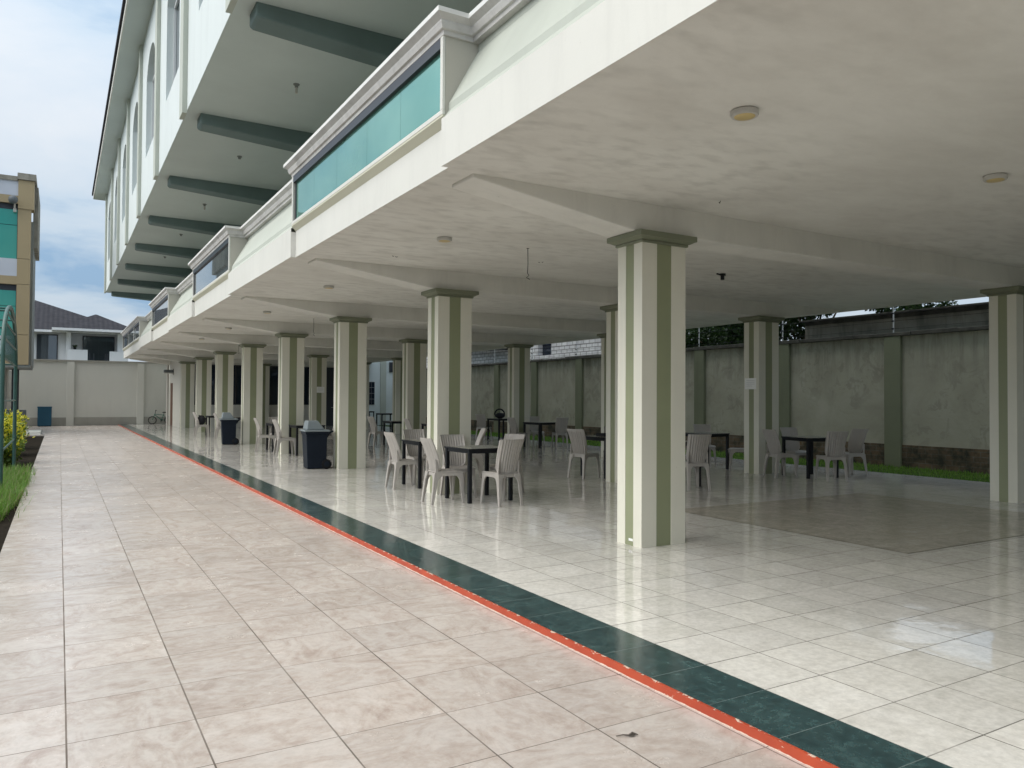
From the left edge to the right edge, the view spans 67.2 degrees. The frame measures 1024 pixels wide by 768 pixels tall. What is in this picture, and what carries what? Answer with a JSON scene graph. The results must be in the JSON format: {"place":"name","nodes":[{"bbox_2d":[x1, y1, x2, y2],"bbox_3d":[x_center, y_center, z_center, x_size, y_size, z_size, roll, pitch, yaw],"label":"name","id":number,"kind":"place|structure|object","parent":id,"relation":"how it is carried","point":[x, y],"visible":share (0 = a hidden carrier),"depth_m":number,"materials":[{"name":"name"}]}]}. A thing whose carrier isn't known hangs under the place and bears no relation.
{"place":"outdoors","nodes":[
{"label":"outdoors","id":0,"kind":"place"},
{"bbox_2d":[4,410,25,429],"bbox_3d":[-20.813,1.561,32.278,0.800,0.950,0.520,1,-1,-30],"label":"utility cabinet","id":1,"kind":"object","parent":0,"point":[22,411],"visible":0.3,"depth_m":32.20,"materials":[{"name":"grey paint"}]},
{"bbox_2d":[0,461,36,520],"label":"grass","id":2,"kind":"structure","parent":0,"point":[16,479],"depth_m":11.67,"materials":[{"name":"green plant"}]},
{"bbox_2d":[0,173,39,409],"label":"glazed building","id":3,"kind":"structure","parent":0,"point":[19,243],"depth_m":30.45,"materials":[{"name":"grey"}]},
{"bbox_2d":[0,284,16,335],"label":"window","id":4,"kind":"structure","parent":3,"relation":"in","point":[7,291],"depth_m":30.31,"materials":[{"name":"teal glass"}]},
{"bbox_2d":[0,202,17,258],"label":"window","id":5,"kind":"structure","parent":3,"relation":"in","point":[8,218],"depth_m":30.34,"materials":[{"name":"teal glass"}]},
{"bbox_2d":[8,195,17,211],"bbox_3d":[-19.488,-7.056,30.133,0.320,0.580,0.476,1,-1,-30],"label":"security camera","id":6,"kind":"object","parent":3,"relation":"attached to","point":[12,199],"visible":1,"depth_m":29.99,"materials":[{"name":"plastic"}]},
{"bbox_2d":[0,436,43,551],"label":"soil","id":7,"kind":"structure","parent":0,"point":[28,455],"depth_m":18.36,"materials":[{"name":"brown soil"}]},
{"bbox_2d":[0,305,17,487],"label":"garden arch","id":8,"kind":"structure","parent":7,"relation":"on","point":[10,339],"depth_m":13.09,"materials":[{"name":"green paint"}]},
{"bbox_2d":[3,430,27,469],"bbox_3d":[-10.367,1.356,15.555,1.006,0.852,1.370,1,-1,-30],"label":"shrub","id":9,"kind":"object","parent":7,"relation":"on","point":[7,455],"visible":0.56,"depth_m":15.56,"materials":[{"name":"green plant"}]},
{"bbox_2d":[4,409,29,437],"bbox_3d":[-14.712,1.299,22.620,0.990,1.190,2.989,1,-1,-30],"label":"shrub","id":10,"kind":"object","parent":7,"relation":"on","point":[5,415],"visible":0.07,"depth_m":22.43,"materials":[{"name":"yellow plant"}]},
{"bbox_2d":[7,412,28,435],"bbox_3d":[-12.941,1.261,19.786,0.955,1.180,2.459,1,-1,-30],"label":"shrub","id":11,"kind":"object","parent":7,"relation":"on","point":[19,418],"visible":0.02,"depth_m":19.84,"materials":[{"name":"yellow plant"}]},
{"bbox_2d":[4,414,34,445],"bbox_3d":[-11.371,1.235,17.159,1.175,1.149,2.353,1,-1,-42],"label":"shrub","id":12,"kind":"object","parent":7,"relation":"on","point":[8,428],"visible":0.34,"depth_m":17.07,"materials":[{"name":"yellow plant"}]},
{"bbox_2d":[34,300,127,360],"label":"house","id":13,"kind":"structure","parent":0,"point":[58,332],"depth_m":53.63,"materials":[{"name":"white paint"}]},
{"bbox_2d":[36,334,57,359],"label":"window","id":14,"kind":"structure","parent":13,"relation":"in","point":[47,345],"depth_m":53.07,"materials":[{"name":"grey glass"}]},
{"bbox_2d":[82,336,114,360],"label":"window","id":15,"kind":"structure","parent":13,"relation":"in","point":[100,346],"depth_m":54.66,"materials":[{"name":"grey glass"}]},
{"bbox_2d":[0,425,810,767],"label":"paving","id":16,"kind":"structure","parent":0,"point":[160,607],"depth_m":4.48,"materials":[{"name":"tile"}]},
{"bbox_2d":[26,430,41,434],"bbox_3d":[-19.782,1.927,30.686,1.780,0.100,2.200,1,-1,-30],"label":"concrete step","id":17,"kind":"object","parent":16,"relation":"on","point":[33,432],"visible":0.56,"depth_m":30.17,"materials":[{"name":"grey paint"}]},
{"bbox_2d":[37,407,51,426],"bbox_3d":[-23.262,1.615,38.389,0.630,0.980,0.530,1,-1,-30],"label":"storage box","id":18,"kind":"object","parent":16,"relation":"on","point":[44,416],"visible":0.99,"depth_m":38.17,"materials":[{"name":"blue paint"}]},
{"bbox_2d":[616,732,637,736],"bbox_3d":[0.512,1.558,3.433,0.101,0.018,0.022,1,-1,-10],"label":"dry leaf","id":19,"kind":"object","parent":16,"relation":"on","point":[632,734],"visible":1,"depth_m":3.43,"materials":[{"name":"grey"}]},
{"bbox_2d":[0,0,988,361],"label":"sky","id":20,"kind":"structure","parent":0,"point":[56,56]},
{"bbox_2d":[92,0,1023,547],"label":"building","id":21,"kind":"structure","parent":0,"point":[624,176],"depth_m":9.12,"materials":[{"name":"paint"}]},
{"bbox_2d":[122,321,139,349],"bbox_3d":[-17.456,-2.148,35.303,0.058,0.666,9.500,1,-1,-30],"label":"window","id":22,"kind":"structure","parent":21,"relation":"in","point":[133,334],"depth_m":34.61,"materials":[{"name":"glass"}]},
{"bbox_2d":[151,61,154,141],"bbox_3d":[-9.480,-7.651,20.620,0.062,2.723,2.216,1,-1,-30],"label":"window","id":23,"kind":"structure","parent":21,"relation":"in","point":[154,61],"depth_m":21.51,"materials":[{"name":"grey glass"}]},
{"bbox_2d":[152,294,168,327],"bbox_3d":[-11.384,-2.313,24.955,0.058,0.666,4.700,1,-1,-30],"label":"window","id":24,"kind":"structure","parent":21,"relation":"in","point":[160,311],"depth_m":24.73,"materials":[{"name":"glass"}]},
{"bbox_2d":[163,369,173,374],"bbox_3d":[-17.282,-0.623,38.802,0.468,0.300,0.360,1,-1,-30],"label":"floodlight","id":25,"kind":"object","parent":21,"relation":"attached to","point":[168,371],"visible":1,"depth_m":38.67,"materials":[{"name":"grey paint"}]},
{"bbox_2d":[170,383,172,424],"bbox_3d":[-17.399,1.035,39.403,0.014,2.153,0.800,1,-1,-30],"label":"door","id":26,"kind":"structure","parent":21,"relation":"in","point":[171,392],"depth_m":39.35,"materials":[{"name":"brown wood"}]},
{"bbox_2d":[173,0,179,80],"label":"window","id":27,"kind":"structure","parent":21,"relation":"in","point":[177,2],"depth_m":17.40,"materials":[{"name":"grey glass"}]},
{"bbox_2d":[192,237,229,297],"bbox_3d":[-6.546,-2.443,16.710,0.058,0.666,4.660,1,-1,-30],"label":"window","id":28,"kind":"structure","parent":21,"relation":"in","point":[217,264],"depth_m":16.46,"materials":[{"name":"grey glass"}]},
{"bbox_2d":[194,364,241,404],"bbox_3d":[-13.916,0.037,37.474,2.810,1.948,0.060,1,-1,-30],"label":"window","id":29,"kind":"structure","parent":21,"relation":"in","point":[237,368],"depth_m":37.68,"materials":[{"name":"grey glass"}]},
{"bbox_2d":[269,366,308,404],"bbox_3d":[-11.186,0.084,39.075,2.200,1.948,0.060,1,-1,-30],"label":"window","id":30,"kind":"structure","parent":21,"relation":"in","point":[273,377],"depth_m":38.69,"materials":[{"name":"grey glass"}]},
{"bbox_2d":[293,83,299,93],"bbox_3d":[-3.666,-5.019,13.119,0.110,0.160,0.110,1,-1,-30],"label":"bulb holder","id":31,"kind":"object","parent":21,"relation":"attached to","point":[296,85],"visible":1,"depth_m":13.10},
{"bbox_2d":[317,387,323,392],"bbox_3d":[-7.430,0.224,29.938,0.300,0.230,0.004,1,-1,-30],"label":"notice","id":32,"kind":"object","parent":21,"relation":"attached to","point":[320,389],"visible":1,"depth_m":29.94,"materials":[{"name":"white paper"}]},
{"bbox_2d":[323,285,333,288],"bbox_3d":[-3.191,-1.684,13.437,0.184,0.049,0.184,0,-1,14],"label":"ceiling light","id":33,"kind":"object","parent":21,"relation":"attached to","point":[328,286],"visible":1,"depth_m":13.37,"materials":[{"name":"plastic"}]},
{"bbox_2d":[326,367,333,425],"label":"door","id":34,"kind":"structure","parent":21,"relation":"in","point":[330,371],"depth_m":40.06,"materials":[{"name":"grey"}]},
{"bbox_2d":[292,36,444,224],"bbox_3d":[-1.797,-2.572,8.617,0.058,0.666,4.890,1,-1,-30],"label":"window","id":35,"kind":"structure","parent":21,"relation":"in","point":[416,98],"depth_m":7.90,"materials":[{"name":"teal glass"}]},
{"bbox_2d":[437,236,451,242],"bbox_3d":[-0.820,-1.749,9.357,0.184,0.049,0.184,1,-1,-42],"label":"ceiling light","id":36,"kind":"object","parent":21,"relation":"attached to","point":[444,239],"visible":1,"depth_m":9.29,"materials":[{"name":"plastic"}]},
{"bbox_2d":[716,273,725,279],"bbox_3d":[3.237,-1.654,11.898,0.214,0.095,0.100,1,-1,-30],"label":"lamp holder","id":37,"kind":"object","parent":21,"relation":"attached to","point":[722,275],"visible":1,"depth_m":11.88,"materials":[{"name":"black metal"}]},
{"bbox_2d":[731,106,758,120],"bbox_3d":[1.566,-1.815,5.192,0.184,0.049,0.184,1,-1,-30],"label":"ceiling light","id":38,"kind":"object","parent":21,"relation":"attached to","point":[745,113],"visible":1,"depth_m":5.14,"materials":[{"name":"plastic"}]},
{"bbox_2d":[745,378,755,388],"bbox_3d":[4.745,-0.006,15.348,0.004,0.220,0.290,1,-1,-30],"label":"notice","id":39,"kind":"object","parent":21,"relation":"attached to","point":[750,383],"visible":1,"depth_m":15.35,"materials":[{"name":"white paper"}]},
{"bbox_2d":[983,173,1007,182],"bbox_3d":[4.167,-1.772,6.647,0.184,0.049,0.184,0,-1,37],"label":"ceiling light","id":40,"kind":"object","parent":21,"relation":"attached to","point":[995,177],"visible":1,"depth_m":6.60,"materials":[{"name":"plastic"}]},
{"bbox_2d":[426,338,708,367],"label":"block building","id":41,"kind":"structure","parent":0,"point":[481,357],"depth_m":35.89,"materials":[{"name":"grey"}]},
{"bbox_2d":[543,344,550,354],"bbox_3d":[1.759,-2.164,36.334,0.070,1.630,1.110,1,-1,-30],"label":"window","id":42,"kind":"structure","parent":41,"relation":"in","point":[546,347],"depth_m":36.41,"materials":[{"name":"grey glass"}]},
{"bbox_2d":[127,424,1023,767],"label":"covered floor","id":43,"kind":"structure","parent":0,"point":[921,652],"depth_m":6.26,"materials":[{"name":"tile"}]},
{"bbox_2d":[148,410,168,423],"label":"bicycle","id":44,"kind":"object","parent":43,"relation":"on","point":[158,417],"visible":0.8,"depth_m":41.12,"materials":[{"name":"black metal"}]},
{"bbox_2d":[193,412,209,436],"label":"chair","id":45,"kind":"object","parent":43,"relation":"on","point":[197,425],"visible":1,"depth_m":27.93,"materials":[{"name":"grey plastic"}]},
{"bbox_2d":[198,415,205,424],"bbox_3d":[-11.302,1.311,28.074,0.298,0.373,0.360,1,-1,-30],"label":"bag","id":46,"kind":"object","parent":45,"relation":"on","point":[202,419],"visible":0.99,"depth_m":27.96,"materials":[{"name":"black fabric"}]},
{"bbox_2d":[205,416,214,435],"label":"table","id":47,"kind":"object","parent":43,"relation":"on","point":[209,417],"visible":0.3,"depth_m":28.49,"materials":[{"name":"black metal"}]},
{"bbox_2d":[213,413,220,439],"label":"chair","id":48,"kind":"object","parent":43,"relation":"on","point":[218,426],"visible":0.77,"depth_m":26.30,"materials":[{"name":"grey plastic"}]},
{"bbox_2d":[219,412,240,444],"bbox_3d":[-8.705,1.369,23.798,0.602,0.984,0.560,1,-1,-24],"label":"wheelie bin","id":49,"kind":"object","parent":43,"relation":"on","point":[228,421],"visible":1,"depth_m":23.59,"materials":[{"name":"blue plastic"}]},
{"bbox_2d":[254,418,275,451],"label":"chair","id":50,"kind":"object","parent":43,"relation":"on","point":[260,436],"visible":0.98,"depth_m":20.48,"materials":[{"name":"grey plastic"}]},
{"bbox_2d":[266,423,273,451],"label":"table","id":51,"kind":"object","parent":43,"relation":"on","point":[269,424],"visible":0.39,"depth_m":20.91,"materials":[{"name":"black metal"}]},
{"bbox_2d":[268,417,277,448],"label":"chair","id":52,"kind":"object","parent":43,"relation":"on","point":[271,418],"visible":0.28,"depth_m":21.68,"materials":[{"name":"grey plastic"}]},
{"bbox_2d":[272,419,295,455],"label":"chair","id":53,"kind":"object","parent":43,"relation":"on","point":[279,438],"visible":1,"depth_m":19.23,"materials":[{"name":"grey plastic"}]},
{"bbox_2d":[289,424,324,455],"bbox_3d":[-5.247,1.422,19.718,0.740,0.754,0.740,1,-1,-30],"label":"table","id":54,"kind":"object","parent":43,"relation":"on","point":[296,426],"visible":0.55,"depth_m":19.34,"materials":[{"name":"black metal"}]},
{"bbox_2d":[300,420,333,468],"bbox_3d":[-4.030,1.244,15.911,0.602,0.984,0.560,1,-1,-26],"label":"wheelie bin","id":55,"kind":"object","parent":43,"relation":"on","point":[315,434],"visible":1,"depth_m":15.71,"materials":[{"name":"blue plastic"}]},
{"bbox_2d":[367,416,387,446],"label":"chair","id":56,"kind":"object","parent":43,"relation":"on","point":[373,427],"visible":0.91,"depth_m":22.95,"materials":[{"name":"grey plastic"}]},
{"bbox_2d":[376,413,391,429],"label":"table","id":57,"kind":"object","parent":43,"relation":"on","point":[382,414],"visible":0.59,"depth_m":35.15,"materials":[{"name":"black metal"}]},
{"bbox_2d":[383,421,401,444],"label":"table","id":58,"kind":"object","parent":43,"relation":"on","point":[394,422],"visible":0.34,"depth_m":23.25,"materials":[{"name":"black metal"}]},
{"bbox_2d":[384,432,417,489],"bbox_3d":[-1.792,1.233,12.565,0.557,0.905,0.395,1,-1,-30],"label":"chair","id":59,"kind":"object","parent":43,"relation":"on","point":[396,459],"visible":0.97,"depth_m":12.43,"materials":[{"name":"grey plastic"}]},
{"bbox_2d":[401,439,422,488],"bbox_3d":[-1.365,1.313,12.884,0.740,0.754,0.740,1,-1,-30],"label":"table","id":60,"kind":"object","parent":43,"relation":"on","point":[412,442],"visible":0.45,"depth_m":12.63,"materials":[{"name":"black metal"}]},
{"bbox_2d":[403,429,426,483],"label":"chair","id":61,"kind":"object","parent":43,"relation":"on","point":[412,451],"visible":0.6,"depth_m":13.54,"materials":[{"name":"grey plastic"}]},
{"bbox_2d":[404,419,425,437],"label":"chair","id":62,"kind":"object","parent":43,"relation":"on","point":[408,423],"visible":0.25,"depth_m":20.63,"materials":[{"name":"grey plastic"}]},
{"bbox_2d":[420,437,464,504],"bbox_3d":[-0.994,1.204,10.810,0.557,0.905,0.395,1,-1,-28],"label":"chair","id":63,"kind":"object","parent":43,"relation":"on","point":[434,469],"visible":1,"depth_m":10.70,"materials":[{"name":"grey plastic"}]},
{"bbox_2d":[439,434,476,497],"bbox_3d":[-0.816,1.218,11.504,0.395,0.905,0.557,1,-1,-26],"label":"chair","id":64,"kind":"object","parent":43,"relation":"on","point":[457,461],"visible":0.69,"depth_m":11.63,"materials":[{"name":"grey plastic"}]},
{"bbox_2d":[444,445,512,503],"bbox_3d":[-0.482,1.285,11.142,0.740,0.754,0.740,1,-1,-32],"label":"table","id":65,"kind":"object","parent":43,"relation":"on","point":[469,450],"visible":0.81,"depth_m":11.01,"materials":[{"name":"black metal"}]},
{"bbox_2d":[472,428,486,476],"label":"chair","id":66,"kind":"object","parent":43,"relation":"on","point":[479,441],"visible":0.59,"depth_m":13.97,"materials":[{"name":"grey plastic"}]},
{"bbox_2d":[475,414,491,439],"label":"chair","id":67,"kind":"object","parent":43,"relation":"on","point":[481,420],"visible":0.89,"depth_m":27.25,"materials":[{"name":"grey plastic"}]},
{"bbox_2d":[487,418,506,440],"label":"table","id":68,"kind":"object","parent":43,"relation":"on","point":[499,419],"visible":0.75,"depth_m":27.26,"materials":[{"name":"black metal"}]},
{"bbox_2d":[494,408,504,417],"bbox_3d":[-0.439,1.042,27.267,0.455,0.365,0.269,1,-1,-30],"label":"bag","id":69,"kind":"object","parent":68,"relation":"on","point":[499,415],"visible":1,"depth_m":27.18,"materials":[{"name":"black fabric"}]},
{"bbox_2d":[480,439,523,506],"bbox_3d":[-0.127,1.206,10.643,0.395,0.905,0.557,1,-1,-33],"label":"chair","id":70,"kind":"object","parent":43,"relation":"on","point":[507,460],"visible":1,"depth_m":10.49,"materials":[{"name":"grey plastic"}]},
{"bbox_2d":[484,434,525,496],"bbox_3d":[-0.093,1.228,11.799,0.395,0.905,0.557,-1,-1,38],"label":"chair","id":71,"kind":"object","parent":43,"relation":"on","point":[509,437],"visible":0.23,"depth_m":11.83,"materials":[{"name":"grey plastic"}]},
{"bbox_2d":[507,417,527,447],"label":"chair","id":72,"kind":"object","parent":43,"relation":"on","point":[513,428],"visible":0.76,"depth_m":22.81,"materials":[{"name":"grey plastic"}]},
{"bbox_2d":[530,416,544,445],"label":"chair","id":73,"kind":"object","parent":43,"relation":"on","point":[533,430],"visible":0.67,"depth_m":24.13,"materials":[{"name":"grey plastic"}]},
{"bbox_2d":[523,422,555,447],"bbox_3d":[0.849,1.525,23.178,0.740,0.754,0.740,1,-1,-40],"label":"table","id":74,"kind":"object","parent":43,"relation":"on","point":[539,424],"visible":0.89,"depth_m":22.93,"materials":[{"name":"black metal"}]},
{"bbox_2d":[551,418,568,447],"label":"chair","id":75,"kind":"object","parent":43,"relation":"on","point":[561,426],"visible":1,"depth_m":22.96,"materials":[{"name":"grey plastic"}]},
{"bbox_2d":[567,429,599,478],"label":"chair","id":76,"kind":"object","parent":43,"relation":"on","point":[578,445],"visible":1,"depth_m":14.23,"materials":[{"name":"grey plastic"}]},
{"bbox_2d":[580,435,605,478],"bbox_3d":[1.802,1.365,14.580,0.740,0.754,0.740,1,-1,-34],"label":"table","id":77,"kind":"object","parent":43,"relation":"on","point":[597,438],"visible":0.28,"depth_m":14.25,"materials":[{"name":"black metal"}]},
{"bbox_2d":[602,427,605,473],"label":"chair","id":78,"kind":"object","parent":43,"relation":"on","point":[603,453],"visible":0.06,"depth_m":15.06,"materials":[{"name":"grey plastic"}]},
{"bbox_2d":[685,440,700,486],"bbox_3d":[2.676,1.340,13.052,0.740,0.754,0.740,1,-1,-30],"label":"table","id":79,"kind":"object","parent":43,"relation":"on","point":[699,469],"visible":0.07,"depth_m":12.90,"materials":[{"name":"black metal"}]},
{"bbox_2d":[685,434,711,490],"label":"chair","id":80,"kind":"object","parent":43,"relation":"on","point":[697,451],"visible":0.94,"depth_m":12.36,"materials":[{"name":"grey plastic"}]},
{"bbox_2d":[693,424,716,465],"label":"chair","id":81,"kind":"object","parent":43,"relation":"on","point":[702,427],"visible":0.4,"depth_m":17.37,"materials":[{"name":"grey plastic"}]},
{"bbox_2d":[685,432,729,468],"bbox_3d":[4.055,1.411,16.272,0.740,0.754,0.740,1,-1,-38],"label":"table","id":82,"kind":"object","parent":43,"relation":"on","point":[726,435],"visible":0.45,"depth_m":16.18,"materials":[{"name":"black metal"}]},
{"bbox_2d":[728,448,743,470],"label":"chair","id":83,"kind":"object","parent":43,"relation":"on","point":[731,451],"visible":0.24,"depth_m":15.89,"materials":[{"name":"grey plastic"}]},
{"bbox_2d":[762,429,797,477],"bbox_3d":[5.074,1.314,14.657,0.557,0.905,0.395,1,-1,-18],"label":"chair","id":84,"kind":"object","parent":43,"relation":"on","point":[773,445],"visible":1,"depth_m":14.55,"materials":[{"name":"grey plastic"}]},
{"bbox_2d":[779,427,805,474],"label":"chair","id":85,"kind":"object","parent":43,"relation":"on","point":[792,447],"visible":0.76,"depth_m":15.62,"materials":[{"name":"grey plastic"}]},
{"bbox_2d":[781,436,838,478],"bbox_3d":[5.699,1.391,14.755,0.740,0.754,0.740,1,-1,-20],"label":"table","id":86,"kind":"object","parent":43,"relation":"on","point":[809,440],"visible":0.77,"depth_m":14.54,"materials":[{"name":"black metal"}]},
{"bbox_2d":[815,431,848,481],"bbox_3d":[5.850,1.308,14.098,0.395,0.905,0.557,0,-1,-2],"label":"chair","id":87,"kind":"object","parent":43,"relation":"on","point":[835,441],"visible":1,"depth_m":13.93,"materials":[{"name":"grey plastic"}]},
{"bbox_2d":[833,429,868,476],"bbox_3d":[6.601,1.330,14.999,0.557,0.905,0.395,1,-1,-22],"label":"chair","id":88,"kind":"object","parent":43,"relation":"on","point":[856,444],"visible":0.87,"depth_m":15.01,"materials":[{"name":"grey plastic"}]},
{"bbox_2d":[685,493,1023,553],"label":"brown tile panel","id":89,"kind":"object","parent":43,"relation":"on","point":[904,525],"visible":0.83,"depth_m":9.41,"materials":[{"name":"tile"}]},
{"bbox_2d":[596,433,605,435],"bbox_3d":[1.812,0.963,14.673,0.340,0.050,0.260,1,-1,-30],"label":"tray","id":90,"kind":"object","parent":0,"point":[600,434],"visible":0.49,"depth_m":14.60,"materials":[{"name":"black plastic"}]},
{"bbox_2d":[377,425,989,482],"bbox_3d":[8.774,1.904,15.774,2.250,0.075,72.380,1,-1,-30],"label":"lawn strip","id":91,"kind":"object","parent":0,"point":[918,472],"depth_m":17.07,"materials":[{"name":"green plant"}]},
{"bbox_2d":[471,430,989,481],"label":"grass","id":92,"kind":"structure","parent":91,"relation":"on","point":[869,466],"depth_m":17.06,"materials":[{"name":"green plant"}]},
{"bbox_2d":[799,302,988,338],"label":"neighbour wall","id":93,"kind":"structure","parent":0,"point":[939,321],"depth_m":18.36,"materials":[{"name":"grey concrete"}]},
{"label":"ground","id":94,"kind":"structure","parent":0,"visible":0},
{"bbox_2d":[10,359,392,425],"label":"yard wall","id":95,"kind":"structure","parent":94,"relation":"on","point":[80,392],"depth_m":40.26,"materials":[{"name":"grey paint"}]},
{"bbox_2d":[369,382,374,404],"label":"window","id":96,"kind":"structure","parent":95,"relation":"in","point":[371,384],"depth_m":42.39,"materials":[{"name":"black glass"}]},
{"bbox_2d":[118,424,838,767],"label":"kerb","id":97,"kind":"structure","parent":94,"relation":"on","point":[790,750],"depth_m":4.36,"materials":[{"name":"red paint"}]},
{"bbox_2d":[119,424,951,767],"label":"green tile band","id":98,"kind":"object","parent":94,"relation":"on","point":[825,738],"visible":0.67,"depth_m":4.31,"materials":[{"name":"green tile"}]},
{"bbox_2d":[685,325,729,345],"bbox_3d":[6.851,-0.517,27.900,3.699,5.394,2.502,1,-1,-30],"label":"tree","id":99,"kind":"object","parent":94,"relation":"on","point":[720,326],"visible":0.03,"depth_m":28.17,"materials":[{"name":"green plant"}]},
{"bbox_2d":[426,325,989,473],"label":"boundary wall","id":100,"kind":"structure","parent":94,"relation":"on","point":[918,398],"depth_m":19.01,"materials":[{"name":"paint"}]},
{"bbox_2d":[891,307,893,332],"bbox_3d":[8.895,-1.545,18.007,0.068,0.750,0.052,0,-1,-8],"label":"fence post","id":101,"kind":"object","parent":100,"relation":"on","point":[893,320],"visible":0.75,"depth_m":18.00,"materials":[{"name":"grey metal"}]},
{"bbox_2d":[685,323,780,347],"bbox_3d":[7.400,-0.710,26.273,4.151,5.722,4.510,1,-1,-30],"label":"tree","id":102,"kind":"object","parent":94,"relation":"on","point":[719,339],"visible":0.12,"depth_m":25.73,"materials":[{"name":"green plant"}]},
{"bbox_2d":[722,313,836,340],"bbox_3d":[9.042,-0.955,23.827,4.059,6.138,5.413,1,-1,-30],"label":"tree","id":103,"kind":"object","parent":94,"relation":"on","point":[788,326],"visible":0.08,"depth_m":23.17,"materials":[{"name":"green plant"}]},
{"bbox_2d":[865,300,958,312],"bbox_3d":[10.909,-0.631,21.795,3.014,5.434,3.441,1,-1,-30],"label":"tree","id":104,"kind":"object","parent":94,"relation":"on","point":[918,306],"visible":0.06,"depth_m":20.99,"materials":[{"name":"green plant"}]},
{"bbox_3d":[2.417,-1.370,29.049,0.074,0.750,0.056,1,-1,-30],"label":"fence post","id":105,"kind":"object","parent":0,"visible":0},
{"bbox_2d":[489,304,988,360],"bbox_3d":[4.792,-1.442,24.983,0.008,0.563,23.000,1,-1,-30],"label":"fence wire","id":106,"kind":"object","parent":105,"relation":"attached to","point":[811,328],"visible":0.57,"depth_m":19.14,"materials":[{"name":"black metal"}]}
]}

